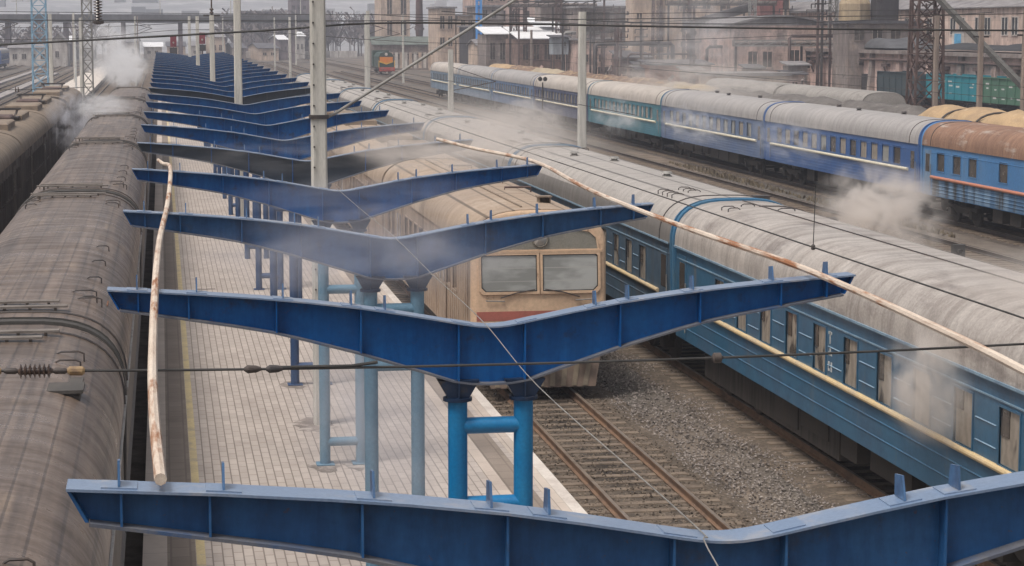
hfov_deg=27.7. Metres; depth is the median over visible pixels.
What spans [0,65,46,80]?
railway track
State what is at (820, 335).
window
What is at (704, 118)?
window
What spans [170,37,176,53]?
signal
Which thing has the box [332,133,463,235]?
electric train car
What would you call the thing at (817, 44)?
steel post
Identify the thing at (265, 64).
railway track
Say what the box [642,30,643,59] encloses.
catenary pole
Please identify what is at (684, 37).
lattice mast
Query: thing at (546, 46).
window
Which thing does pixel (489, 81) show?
door
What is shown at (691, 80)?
window
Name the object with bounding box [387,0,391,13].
window
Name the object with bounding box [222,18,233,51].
catenary pole
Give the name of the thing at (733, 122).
window
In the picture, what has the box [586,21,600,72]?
steel post
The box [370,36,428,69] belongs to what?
shed
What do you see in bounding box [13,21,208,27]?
span wire
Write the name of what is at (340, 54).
concrete fence
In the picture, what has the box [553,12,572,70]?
steel post
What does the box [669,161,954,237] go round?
stones
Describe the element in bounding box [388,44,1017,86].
contact wire
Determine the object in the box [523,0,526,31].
lattice mast
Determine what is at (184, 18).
span wire
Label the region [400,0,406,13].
window
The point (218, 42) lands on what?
building
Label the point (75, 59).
catenary pole
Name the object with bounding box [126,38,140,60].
building
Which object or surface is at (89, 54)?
building
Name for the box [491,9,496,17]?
window
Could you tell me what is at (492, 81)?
door
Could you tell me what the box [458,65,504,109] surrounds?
passenger coach
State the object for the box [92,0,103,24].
hanging insulator
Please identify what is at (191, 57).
canopy frame
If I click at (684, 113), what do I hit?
window
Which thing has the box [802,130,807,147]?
window
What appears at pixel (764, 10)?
red block
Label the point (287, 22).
span wire
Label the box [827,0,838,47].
lattice mast
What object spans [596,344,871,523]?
ballast stones
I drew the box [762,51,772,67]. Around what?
window
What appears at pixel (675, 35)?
beige hall
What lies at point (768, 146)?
door
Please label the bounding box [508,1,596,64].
pipe gantry
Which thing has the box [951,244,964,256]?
dwarf signal
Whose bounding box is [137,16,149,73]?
catenary pole
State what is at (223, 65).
canopy frame
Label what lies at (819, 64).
process pipe
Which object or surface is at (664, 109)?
door
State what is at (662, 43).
process pipe
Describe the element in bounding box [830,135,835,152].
window
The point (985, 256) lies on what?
railway track
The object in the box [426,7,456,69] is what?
office block
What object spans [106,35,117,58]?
building
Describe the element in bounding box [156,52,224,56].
canopy frame
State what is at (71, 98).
electric train car
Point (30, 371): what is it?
insulated wire
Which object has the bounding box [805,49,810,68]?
window
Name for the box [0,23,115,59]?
bare wood
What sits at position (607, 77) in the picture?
freight wagon
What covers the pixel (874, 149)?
window
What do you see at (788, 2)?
window
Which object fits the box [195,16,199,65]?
catenary pole
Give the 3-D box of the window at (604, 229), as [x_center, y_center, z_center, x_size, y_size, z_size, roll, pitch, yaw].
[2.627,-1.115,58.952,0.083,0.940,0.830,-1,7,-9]
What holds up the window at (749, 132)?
in the passenger coach at (729, 127)
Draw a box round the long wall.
[806,47,1021,107]
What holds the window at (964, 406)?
in the passenger coach at (920, 419)
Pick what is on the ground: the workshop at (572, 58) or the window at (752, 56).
the workshop at (572, 58)
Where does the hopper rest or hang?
on the ground
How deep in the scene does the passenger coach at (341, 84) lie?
155.68 m
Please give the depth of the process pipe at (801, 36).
264.41 m
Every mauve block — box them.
[241,11,281,50]
[288,0,308,50]
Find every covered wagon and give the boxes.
[705,78,791,94]
[776,84,905,104]
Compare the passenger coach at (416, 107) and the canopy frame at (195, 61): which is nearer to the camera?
the passenger coach at (416, 107)
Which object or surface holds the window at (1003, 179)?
in the passenger coach at (975, 170)
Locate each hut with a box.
[629,61,645,76]
[630,66,644,76]
[676,66,705,83]
[738,64,765,70]
[778,70,808,84]
[779,61,811,84]
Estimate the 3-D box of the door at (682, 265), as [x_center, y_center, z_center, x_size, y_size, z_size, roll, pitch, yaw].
[4.098,0.328,50.053,0.093,1.980,0.855,-1,7,-9]
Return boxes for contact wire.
[269,65,1023,318]
[278,50,636,115]
[360,45,1023,99]
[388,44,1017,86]
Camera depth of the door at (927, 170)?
93.92 m
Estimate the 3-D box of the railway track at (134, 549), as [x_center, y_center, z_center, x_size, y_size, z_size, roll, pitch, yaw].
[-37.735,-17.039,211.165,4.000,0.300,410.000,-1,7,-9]
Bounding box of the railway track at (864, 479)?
[610,340,1006,565]
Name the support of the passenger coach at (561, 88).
on the railway track at (1002, 234)
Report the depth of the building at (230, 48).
595.96 m
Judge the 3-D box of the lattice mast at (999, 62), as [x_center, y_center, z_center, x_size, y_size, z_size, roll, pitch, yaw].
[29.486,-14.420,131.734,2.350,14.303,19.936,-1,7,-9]
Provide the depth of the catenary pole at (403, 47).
339.44 m
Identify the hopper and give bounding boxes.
[870,0,898,20]
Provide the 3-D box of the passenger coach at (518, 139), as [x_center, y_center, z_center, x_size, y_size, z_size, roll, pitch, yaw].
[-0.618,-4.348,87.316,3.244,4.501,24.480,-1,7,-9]
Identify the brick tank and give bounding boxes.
[839,0,870,20]
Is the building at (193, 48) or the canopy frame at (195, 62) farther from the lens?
the building at (193, 48)
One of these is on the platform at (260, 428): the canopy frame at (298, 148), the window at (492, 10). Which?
the canopy frame at (298, 148)
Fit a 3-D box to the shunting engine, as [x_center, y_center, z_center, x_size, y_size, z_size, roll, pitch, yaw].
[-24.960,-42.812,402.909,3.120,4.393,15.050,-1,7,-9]
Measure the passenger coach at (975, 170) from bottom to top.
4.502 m
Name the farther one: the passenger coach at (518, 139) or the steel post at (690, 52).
the steel post at (690, 52)
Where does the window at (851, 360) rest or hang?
in the passenger coach at (920, 419)
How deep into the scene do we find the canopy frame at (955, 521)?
12.13 m
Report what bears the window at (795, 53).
in the arched hall
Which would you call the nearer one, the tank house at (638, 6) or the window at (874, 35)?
the window at (874, 35)
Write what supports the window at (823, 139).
in the passenger coach at (859, 149)
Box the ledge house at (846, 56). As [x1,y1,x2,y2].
[829,21,927,88]
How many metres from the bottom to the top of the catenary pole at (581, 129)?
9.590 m
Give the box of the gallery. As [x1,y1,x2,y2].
[562,6,625,37]
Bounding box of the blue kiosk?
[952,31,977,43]
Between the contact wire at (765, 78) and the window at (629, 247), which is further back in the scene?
the contact wire at (765, 78)
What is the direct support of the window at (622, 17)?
in the gallery
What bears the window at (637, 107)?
in the passenger coach at (642, 102)
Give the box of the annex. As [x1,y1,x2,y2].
[457,25,501,63]
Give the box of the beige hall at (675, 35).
[656,0,789,59]
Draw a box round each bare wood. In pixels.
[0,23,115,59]
[214,6,411,55]
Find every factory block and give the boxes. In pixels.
[463,0,534,38]
[465,5,503,27]
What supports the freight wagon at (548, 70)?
on the railway track at (414, 81)
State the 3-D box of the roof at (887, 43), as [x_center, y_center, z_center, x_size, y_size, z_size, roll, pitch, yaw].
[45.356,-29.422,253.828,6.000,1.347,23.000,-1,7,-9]
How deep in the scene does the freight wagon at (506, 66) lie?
254.02 m
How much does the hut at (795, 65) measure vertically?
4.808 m
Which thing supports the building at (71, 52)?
on the ground
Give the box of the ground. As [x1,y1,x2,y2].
[0,53,1023,519]
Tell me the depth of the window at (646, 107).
148.41 m
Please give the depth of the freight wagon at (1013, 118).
106.15 m
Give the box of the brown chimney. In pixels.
[414,0,423,35]
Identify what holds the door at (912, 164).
in the passenger coach at (859, 149)
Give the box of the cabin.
[546,35,571,70]
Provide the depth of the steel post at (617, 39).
258.05 m
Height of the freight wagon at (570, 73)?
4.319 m
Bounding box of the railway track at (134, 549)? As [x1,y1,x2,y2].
[124,73,157,565]
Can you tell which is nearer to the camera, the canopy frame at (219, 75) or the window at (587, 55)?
the canopy frame at (219, 75)
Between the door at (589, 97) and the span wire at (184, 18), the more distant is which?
the span wire at (184, 18)
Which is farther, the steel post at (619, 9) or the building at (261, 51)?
the building at (261, 51)
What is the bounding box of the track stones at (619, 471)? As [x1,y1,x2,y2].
[476,385,753,529]
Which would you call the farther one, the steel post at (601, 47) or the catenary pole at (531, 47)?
the catenary pole at (531, 47)
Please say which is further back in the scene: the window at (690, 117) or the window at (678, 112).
the window at (678, 112)
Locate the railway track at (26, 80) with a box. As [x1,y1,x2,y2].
[0,59,88,92]
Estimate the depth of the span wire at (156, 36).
43.54 m
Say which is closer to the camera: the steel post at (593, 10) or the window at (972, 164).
the window at (972, 164)
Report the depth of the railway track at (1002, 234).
118.00 m
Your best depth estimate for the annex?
416.62 m
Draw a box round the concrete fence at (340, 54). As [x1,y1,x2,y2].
[246,50,356,57]
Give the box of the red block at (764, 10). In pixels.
[749,0,782,15]
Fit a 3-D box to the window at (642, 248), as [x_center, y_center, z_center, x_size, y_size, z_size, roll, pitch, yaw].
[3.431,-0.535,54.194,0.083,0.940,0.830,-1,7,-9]
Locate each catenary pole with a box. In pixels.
[48,14,53,85]
[72,13,89,81]
[74,29,76,88]
[79,18,82,95]
[134,16,151,85]
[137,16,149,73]
[188,16,190,56]
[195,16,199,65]
[203,0,219,164]
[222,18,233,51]
[233,0,243,216]
[274,17,285,69]
[288,17,309,82]
[295,15,303,64]
[309,0,516,424]
[364,15,383,86]
[366,11,399,87]
[402,15,418,82]
[448,50,495,111]
[530,30,532,65]
[577,12,585,148]
[619,23,621,70]
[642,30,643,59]
[929,16,943,106]
[973,13,988,106]
[1017,10,1023,110]
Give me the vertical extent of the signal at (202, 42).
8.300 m
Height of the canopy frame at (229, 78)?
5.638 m
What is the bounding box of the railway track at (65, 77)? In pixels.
[0,59,105,110]
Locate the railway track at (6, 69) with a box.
[0,65,24,72]
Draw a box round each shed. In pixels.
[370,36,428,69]
[466,40,477,64]
[475,27,508,66]
[503,27,561,69]
[527,18,559,27]
[636,59,714,81]
[694,71,791,84]
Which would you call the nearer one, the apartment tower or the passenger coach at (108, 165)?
the passenger coach at (108, 165)
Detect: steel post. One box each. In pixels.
[511,7,526,64]
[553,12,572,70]
[585,0,600,44]
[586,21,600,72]
[592,29,611,73]
[593,0,613,73]
[607,11,622,74]
[607,11,627,75]
[610,6,628,40]
[619,29,628,75]
[630,20,651,64]
[648,37,669,59]
[678,0,699,58]
[681,24,700,66]
[683,4,705,65]
[776,0,795,15]
[806,0,830,85]
[815,0,830,85]
[820,12,835,86]
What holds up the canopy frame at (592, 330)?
on the platform at (260, 428)
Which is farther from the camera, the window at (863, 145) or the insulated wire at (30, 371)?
the window at (863, 145)
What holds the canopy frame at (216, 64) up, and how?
on the platform at (260, 428)
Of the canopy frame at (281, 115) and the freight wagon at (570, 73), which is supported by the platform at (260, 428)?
the canopy frame at (281, 115)
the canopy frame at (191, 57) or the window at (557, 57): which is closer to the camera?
the canopy frame at (191, 57)
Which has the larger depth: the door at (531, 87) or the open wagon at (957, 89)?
the open wagon at (957, 89)
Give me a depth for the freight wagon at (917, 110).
120.13 m
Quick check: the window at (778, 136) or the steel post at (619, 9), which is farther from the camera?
the steel post at (619, 9)
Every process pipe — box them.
[564,31,600,70]
[593,41,674,73]
[627,53,696,67]
[705,45,722,60]
[788,34,832,60]
[818,52,828,85]
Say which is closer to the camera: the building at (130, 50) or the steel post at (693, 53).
the steel post at (693, 53)
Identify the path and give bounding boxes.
[0,68,44,84]
[0,73,58,99]
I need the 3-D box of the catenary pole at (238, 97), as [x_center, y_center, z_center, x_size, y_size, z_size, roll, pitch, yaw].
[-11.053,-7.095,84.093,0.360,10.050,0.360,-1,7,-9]
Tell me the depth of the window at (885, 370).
36.17 m
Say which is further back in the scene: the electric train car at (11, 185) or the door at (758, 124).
the door at (758, 124)
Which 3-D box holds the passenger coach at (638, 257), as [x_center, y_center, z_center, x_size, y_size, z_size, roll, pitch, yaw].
[3.443,-1.415,63.282,3.244,4.501,24.480,-1,7,-9]
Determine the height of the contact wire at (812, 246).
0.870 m
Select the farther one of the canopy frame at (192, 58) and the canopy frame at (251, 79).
the canopy frame at (192, 58)
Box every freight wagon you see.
[489,64,515,68]
[509,65,539,70]
[532,68,564,73]
[557,70,595,76]
[586,74,629,80]
[619,76,670,85]
[661,81,718,91]
[708,88,772,97]
[766,94,841,105]
[835,100,926,115]
[918,105,1023,127]
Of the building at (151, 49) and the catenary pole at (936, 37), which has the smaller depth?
the catenary pole at (936, 37)
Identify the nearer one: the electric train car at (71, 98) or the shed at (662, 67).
the electric train car at (71, 98)
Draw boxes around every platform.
[63,66,109,100]
[142,101,586,565]
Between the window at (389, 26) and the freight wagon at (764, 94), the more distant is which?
the window at (389, 26)
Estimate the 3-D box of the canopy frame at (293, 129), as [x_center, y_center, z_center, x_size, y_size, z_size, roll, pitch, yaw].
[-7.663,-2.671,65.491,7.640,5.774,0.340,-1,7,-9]
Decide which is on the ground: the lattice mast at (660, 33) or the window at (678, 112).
the lattice mast at (660, 33)
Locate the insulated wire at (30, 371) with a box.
[0,343,1023,378]
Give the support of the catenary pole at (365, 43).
on the railway track at (985, 256)
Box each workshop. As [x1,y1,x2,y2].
[565,38,624,73]
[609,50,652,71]
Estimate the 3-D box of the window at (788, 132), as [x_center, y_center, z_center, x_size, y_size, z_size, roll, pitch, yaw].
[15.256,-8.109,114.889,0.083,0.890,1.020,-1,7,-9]
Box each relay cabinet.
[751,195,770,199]
[826,217,839,220]
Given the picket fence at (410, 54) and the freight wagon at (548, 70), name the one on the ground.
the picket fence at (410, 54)
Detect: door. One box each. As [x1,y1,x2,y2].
[489,81,490,99]
[492,81,493,100]
[531,87,532,108]
[589,97,590,120]
[656,107,658,135]
[660,246,667,291]
[663,108,665,136]
[678,254,686,338]
[757,123,760,157]
[766,124,770,159]
[861,74,867,89]
[909,147,915,190]
[924,149,930,193]
[954,34,960,43]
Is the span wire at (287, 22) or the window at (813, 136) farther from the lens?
the span wire at (287, 22)
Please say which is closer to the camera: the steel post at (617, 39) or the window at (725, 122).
the window at (725, 122)
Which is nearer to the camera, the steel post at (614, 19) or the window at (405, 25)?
the steel post at (614, 19)
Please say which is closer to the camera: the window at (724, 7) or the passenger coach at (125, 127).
the passenger coach at (125, 127)
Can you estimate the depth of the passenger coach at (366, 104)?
133.16 m
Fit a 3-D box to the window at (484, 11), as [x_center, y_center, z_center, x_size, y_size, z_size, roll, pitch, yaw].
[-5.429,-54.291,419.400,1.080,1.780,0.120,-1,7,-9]
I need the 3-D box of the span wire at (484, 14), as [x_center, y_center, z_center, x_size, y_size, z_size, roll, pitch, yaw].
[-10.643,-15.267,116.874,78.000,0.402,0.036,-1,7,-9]
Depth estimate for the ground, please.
84.84 m
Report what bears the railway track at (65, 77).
on the ground
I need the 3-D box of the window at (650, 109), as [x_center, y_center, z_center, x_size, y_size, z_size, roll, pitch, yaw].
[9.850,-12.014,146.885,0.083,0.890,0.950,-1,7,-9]
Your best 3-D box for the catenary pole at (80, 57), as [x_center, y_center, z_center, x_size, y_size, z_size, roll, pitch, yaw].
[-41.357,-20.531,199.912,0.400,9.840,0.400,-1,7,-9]
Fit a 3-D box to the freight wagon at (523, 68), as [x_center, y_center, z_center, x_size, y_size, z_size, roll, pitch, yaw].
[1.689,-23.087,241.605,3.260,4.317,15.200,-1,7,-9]
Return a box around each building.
[69,36,78,60]
[85,38,96,58]
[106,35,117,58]
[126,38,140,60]
[142,42,162,58]
[166,41,186,54]
[187,41,203,55]
[205,34,225,52]
[225,43,246,59]
[248,43,278,60]
[268,35,288,59]
[286,32,305,58]
[789,0,1023,51]
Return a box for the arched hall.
[698,15,832,84]
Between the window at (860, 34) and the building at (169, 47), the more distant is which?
the building at (169, 47)
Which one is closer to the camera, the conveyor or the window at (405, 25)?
the conveyor
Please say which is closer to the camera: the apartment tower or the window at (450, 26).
the window at (450, 26)
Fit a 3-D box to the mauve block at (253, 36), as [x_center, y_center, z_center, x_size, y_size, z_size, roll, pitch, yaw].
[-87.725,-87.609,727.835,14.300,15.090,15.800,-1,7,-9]
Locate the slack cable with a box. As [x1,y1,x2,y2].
[336,188,717,565]
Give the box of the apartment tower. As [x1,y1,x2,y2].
[375,0,409,35]
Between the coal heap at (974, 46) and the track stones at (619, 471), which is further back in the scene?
the coal heap at (974, 46)
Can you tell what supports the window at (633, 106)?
in the passenger coach at (642, 102)
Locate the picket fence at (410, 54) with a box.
[390,52,432,67]
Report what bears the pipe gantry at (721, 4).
on the ground
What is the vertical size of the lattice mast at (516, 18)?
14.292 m
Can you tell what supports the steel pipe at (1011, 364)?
on the canopy frame at (329, 207)
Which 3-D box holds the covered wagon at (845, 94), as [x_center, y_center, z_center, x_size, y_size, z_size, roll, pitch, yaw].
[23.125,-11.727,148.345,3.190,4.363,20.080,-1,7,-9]
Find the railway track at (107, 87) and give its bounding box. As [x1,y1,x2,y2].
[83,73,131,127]
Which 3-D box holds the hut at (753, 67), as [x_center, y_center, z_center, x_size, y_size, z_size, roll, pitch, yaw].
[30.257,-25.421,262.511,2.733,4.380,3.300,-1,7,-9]
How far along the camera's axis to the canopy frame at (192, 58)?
214.96 m
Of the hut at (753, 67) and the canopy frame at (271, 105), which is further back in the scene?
the hut at (753, 67)
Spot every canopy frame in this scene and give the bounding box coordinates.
[66,459,1023,565]
[107,262,855,506]
[123,194,653,565]
[132,157,541,465]
[137,134,472,385]
[141,118,424,297]
[144,106,388,289]
[146,100,361,258]
[147,93,340,217]
[149,87,309,214]
[150,82,308,198]
[151,74,286,172]
[151,77,296,174]
[152,68,270,146]
[152,71,277,163]
[153,66,263,146]
[154,60,247,127]
[154,62,252,127]
[154,64,257,71]
[155,55,232,60]
[155,56,233,61]
[155,57,233,63]
[155,59,242,65]
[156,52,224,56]
[156,53,226,57]
[156,54,229,58]
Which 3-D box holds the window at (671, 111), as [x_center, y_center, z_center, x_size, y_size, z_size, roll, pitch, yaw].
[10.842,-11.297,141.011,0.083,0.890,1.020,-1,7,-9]
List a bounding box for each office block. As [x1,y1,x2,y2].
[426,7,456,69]
[455,15,472,62]
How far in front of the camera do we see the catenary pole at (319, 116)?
42.54 m
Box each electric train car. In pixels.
[0,108,50,202]
[0,133,22,233]
[2,94,68,168]
[29,83,82,145]
[301,110,380,224]
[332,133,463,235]
[383,159,605,388]
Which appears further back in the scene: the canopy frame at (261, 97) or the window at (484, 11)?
the window at (484, 11)
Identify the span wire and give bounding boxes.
[0,9,968,14]
[0,13,1023,20]
[0,22,1023,45]
[0,29,913,43]
[5,87,86,89]
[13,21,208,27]
[22,17,230,23]
[23,19,440,22]
[26,15,271,19]
[385,14,780,23]
[441,11,993,23]
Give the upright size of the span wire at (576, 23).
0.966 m
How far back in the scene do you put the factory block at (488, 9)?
419.80 m
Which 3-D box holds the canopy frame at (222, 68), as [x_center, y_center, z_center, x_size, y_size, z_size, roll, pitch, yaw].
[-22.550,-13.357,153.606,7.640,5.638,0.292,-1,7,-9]
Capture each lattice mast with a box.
[30,0,48,93]
[81,0,94,125]
[475,0,481,38]
[510,0,517,38]
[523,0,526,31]
[555,0,561,32]
[651,0,662,59]
[682,0,691,58]
[748,0,756,15]
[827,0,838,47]
[905,0,1020,106]
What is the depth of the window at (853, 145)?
104.09 m
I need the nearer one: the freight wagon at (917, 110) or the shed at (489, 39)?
the freight wagon at (917, 110)
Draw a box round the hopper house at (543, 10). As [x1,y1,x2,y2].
[535,0,564,21]
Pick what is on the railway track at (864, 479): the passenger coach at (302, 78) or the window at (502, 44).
the passenger coach at (302, 78)
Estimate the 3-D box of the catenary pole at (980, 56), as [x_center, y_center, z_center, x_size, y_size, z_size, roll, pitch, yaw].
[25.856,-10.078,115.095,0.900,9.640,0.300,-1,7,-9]
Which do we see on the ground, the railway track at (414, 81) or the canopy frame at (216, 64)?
the railway track at (414, 81)
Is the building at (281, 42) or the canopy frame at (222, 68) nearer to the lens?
the canopy frame at (222, 68)
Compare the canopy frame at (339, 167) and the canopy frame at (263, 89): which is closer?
the canopy frame at (339, 167)
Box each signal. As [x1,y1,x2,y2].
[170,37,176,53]
[199,35,205,53]
[538,77,546,128]
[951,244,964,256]
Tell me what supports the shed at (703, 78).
on the ground
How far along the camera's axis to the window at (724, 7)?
306.75 m
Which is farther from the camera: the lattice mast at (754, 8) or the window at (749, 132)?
the lattice mast at (754, 8)
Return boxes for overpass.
[0,14,309,63]
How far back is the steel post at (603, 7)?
300.14 m
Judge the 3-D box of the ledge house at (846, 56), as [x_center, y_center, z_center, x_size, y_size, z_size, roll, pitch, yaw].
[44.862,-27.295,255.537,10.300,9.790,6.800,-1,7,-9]
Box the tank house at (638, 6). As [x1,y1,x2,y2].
[625,0,656,59]
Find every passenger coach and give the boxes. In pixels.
[0,48,8,67]
[0,189,141,479]
[0,319,126,565]
[28,140,146,287]
[67,114,150,209]
[92,98,151,168]
[106,87,153,141]
[294,73,334,96]
[326,79,366,101]
[337,88,404,111]
[373,99,471,139]
[423,116,565,168]
[430,62,474,101]
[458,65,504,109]
[491,69,553,119]
[508,144,763,357]
[534,74,612,132]
[588,81,690,149]
[661,89,792,174]
[672,198,1023,565]
[764,101,971,210]
[920,121,1023,227]
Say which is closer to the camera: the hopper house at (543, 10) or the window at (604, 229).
the window at (604, 229)
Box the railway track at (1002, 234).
[330,71,1023,249]
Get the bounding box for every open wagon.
[877,71,948,107]
[926,73,1006,107]
[982,77,1020,111]
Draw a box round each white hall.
[7,44,48,65]
[53,33,71,66]
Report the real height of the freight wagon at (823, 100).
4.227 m
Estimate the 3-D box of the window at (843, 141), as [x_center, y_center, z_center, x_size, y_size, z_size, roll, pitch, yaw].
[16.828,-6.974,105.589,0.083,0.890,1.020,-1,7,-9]
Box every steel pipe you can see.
[148,158,172,485]
[436,138,1023,375]
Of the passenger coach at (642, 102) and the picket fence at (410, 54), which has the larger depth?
the picket fence at (410, 54)
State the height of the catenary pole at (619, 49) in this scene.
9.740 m
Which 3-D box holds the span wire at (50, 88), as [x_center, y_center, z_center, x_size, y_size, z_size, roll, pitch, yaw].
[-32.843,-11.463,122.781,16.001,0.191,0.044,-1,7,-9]
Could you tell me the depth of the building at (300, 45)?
617.64 m
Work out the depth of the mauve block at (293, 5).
692.01 m
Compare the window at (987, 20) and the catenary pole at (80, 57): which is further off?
the window at (987, 20)
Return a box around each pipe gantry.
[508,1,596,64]
[665,0,776,58]
[732,40,832,70]
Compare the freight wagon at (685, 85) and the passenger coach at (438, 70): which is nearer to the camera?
the freight wagon at (685, 85)
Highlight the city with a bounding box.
[0,0,827,18]
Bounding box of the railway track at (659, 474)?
[333,223,773,529]
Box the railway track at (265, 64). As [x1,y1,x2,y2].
[253,62,300,77]
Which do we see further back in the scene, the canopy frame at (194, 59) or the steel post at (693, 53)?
the steel post at (693, 53)
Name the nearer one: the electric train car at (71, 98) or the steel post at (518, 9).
the electric train car at (71, 98)
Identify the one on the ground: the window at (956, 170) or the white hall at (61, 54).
the white hall at (61, 54)
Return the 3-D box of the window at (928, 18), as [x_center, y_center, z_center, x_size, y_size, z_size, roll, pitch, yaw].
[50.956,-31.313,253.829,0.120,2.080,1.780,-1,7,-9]
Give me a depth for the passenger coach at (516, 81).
203.85 m
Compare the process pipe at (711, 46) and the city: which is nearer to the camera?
the process pipe at (711, 46)
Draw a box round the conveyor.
[682,3,753,52]
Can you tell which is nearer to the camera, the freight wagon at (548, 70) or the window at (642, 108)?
the window at (642, 108)
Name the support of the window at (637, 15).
in the tank house at (638, 6)
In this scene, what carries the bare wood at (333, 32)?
on the ground
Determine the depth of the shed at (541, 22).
360.26 m
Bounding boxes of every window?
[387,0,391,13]
[387,21,391,35]
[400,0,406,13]
[400,21,406,35]
[440,16,444,28]
[440,37,444,46]
[448,16,452,28]
[482,9,487,17]
[490,42,495,59]
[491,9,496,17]
[500,42,504,59]
[522,44,528,59]
[533,44,539,59]
[544,44,550,59]
[555,55,560,59]
[584,11,610,21]
[586,26,624,32]
[586,54,591,61]
[597,66,608,73]
[601,227,606,260]
[612,100,614,112]
[612,231,619,267]
[613,11,624,20]
[625,237,632,273]
[628,103,630,114]
[632,104,634,115]
[636,12,642,19]
[636,104,639,116]
[638,243,646,281]
[641,105,643,117]
[645,106,647,118]
[649,106,652,118]
[669,110,672,122]
[676,111,679,123]
[682,111,685,125]
[688,113,692,126]
[689,78,695,83]
[695,114,698,127]
[702,115,705,128]
[709,116,712,130]
[714,277,724,321]
[716,117,720,131]
[722,0,730,8]
[723,118,727,132]
[731,119,735,134]
[736,315,746,333]
[739,120,743,135]
[746,122,751,137]
[747,51,757,63]
[759,310,771,346]
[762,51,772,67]
[776,126,781,142]
[783,1,789,8]
[784,308,797,359]
[785,128,790,144]
[791,49,799,60]
[793,129,798,145]
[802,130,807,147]
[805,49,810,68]
[811,132,816,149]
[812,321,826,374]
[820,133,826,150]
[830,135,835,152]
[839,136,845,154]
[842,334,858,391]
[849,138,856,156]
[854,30,864,40]
[860,140,866,158]
[870,141,877,160]
[872,30,882,38]
[875,349,892,408]
[881,143,888,162]
[890,31,900,38]
[893,145,900,164]
[911,365,931,428]
[926,18,932,34]
[936,152,944,172]
[950,17,955,34]
[952,154,960,175]
[952,384,973,450]
[968,157,976,178]
[975,17,978,28]
[984,17,990,34]
[997,404,1021,472]
[998,162,1007,184]
[1001,17,1008,35]
[1011,17,1018,35]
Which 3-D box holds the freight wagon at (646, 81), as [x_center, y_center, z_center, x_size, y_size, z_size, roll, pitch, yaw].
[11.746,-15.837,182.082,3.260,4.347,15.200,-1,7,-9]
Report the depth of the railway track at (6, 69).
463.40 m
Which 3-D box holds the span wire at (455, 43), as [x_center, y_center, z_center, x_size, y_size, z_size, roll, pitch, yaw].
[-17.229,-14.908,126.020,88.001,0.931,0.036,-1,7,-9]
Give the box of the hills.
[0,0,625,53]
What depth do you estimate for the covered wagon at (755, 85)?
166.54 m
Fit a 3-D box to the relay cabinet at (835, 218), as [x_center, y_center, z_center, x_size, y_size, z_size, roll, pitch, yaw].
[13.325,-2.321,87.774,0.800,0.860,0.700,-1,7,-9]
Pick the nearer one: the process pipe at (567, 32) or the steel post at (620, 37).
the steel post at (620, 37)
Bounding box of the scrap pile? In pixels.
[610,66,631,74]
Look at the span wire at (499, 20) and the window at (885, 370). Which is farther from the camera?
the span wire at (499, 20)
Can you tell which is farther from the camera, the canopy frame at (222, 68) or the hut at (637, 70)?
the hut at (637, 70)
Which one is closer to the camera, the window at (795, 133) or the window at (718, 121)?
the window at (795, 133)
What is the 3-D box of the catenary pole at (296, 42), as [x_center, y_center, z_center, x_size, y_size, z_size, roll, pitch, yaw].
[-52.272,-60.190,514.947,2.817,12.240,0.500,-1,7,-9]
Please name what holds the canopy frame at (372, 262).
on the platform at (260, 428)
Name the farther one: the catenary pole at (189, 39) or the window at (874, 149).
the catenary pole at (189, 39)
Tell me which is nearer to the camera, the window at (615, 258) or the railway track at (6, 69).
the window at (615, 258)
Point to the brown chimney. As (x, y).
(419, 29)
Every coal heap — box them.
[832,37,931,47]
[914,43,1021,51]
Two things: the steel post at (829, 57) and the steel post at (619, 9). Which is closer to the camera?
the steel post at (829, 57)
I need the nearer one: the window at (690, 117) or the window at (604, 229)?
the window at (604, 229)
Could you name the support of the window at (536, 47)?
in the shed at (541, 51)
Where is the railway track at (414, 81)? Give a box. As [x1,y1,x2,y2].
[301,58,955,200]
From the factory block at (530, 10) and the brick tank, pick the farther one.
the factory block at (530, 10)
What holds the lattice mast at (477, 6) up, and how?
on the ground
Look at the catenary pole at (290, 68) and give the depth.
326.63 m
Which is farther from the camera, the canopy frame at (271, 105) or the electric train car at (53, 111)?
the electric train car at (53, 111)
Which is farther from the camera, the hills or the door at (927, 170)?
the hills
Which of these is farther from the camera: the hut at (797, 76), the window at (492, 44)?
the window at (492, 44)
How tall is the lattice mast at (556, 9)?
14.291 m
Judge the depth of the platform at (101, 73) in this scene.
339.91 m
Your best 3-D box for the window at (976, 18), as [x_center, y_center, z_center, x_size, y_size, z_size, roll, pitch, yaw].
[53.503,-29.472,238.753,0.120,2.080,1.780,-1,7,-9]
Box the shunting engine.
[371,50,394,73]
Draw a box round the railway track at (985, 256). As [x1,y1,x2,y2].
[272,62,1023,273]
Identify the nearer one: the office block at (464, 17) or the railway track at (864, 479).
the railway track at (864, 479)
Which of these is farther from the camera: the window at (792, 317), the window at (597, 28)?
the window at (597, 28)
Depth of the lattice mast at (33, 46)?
184.02 m

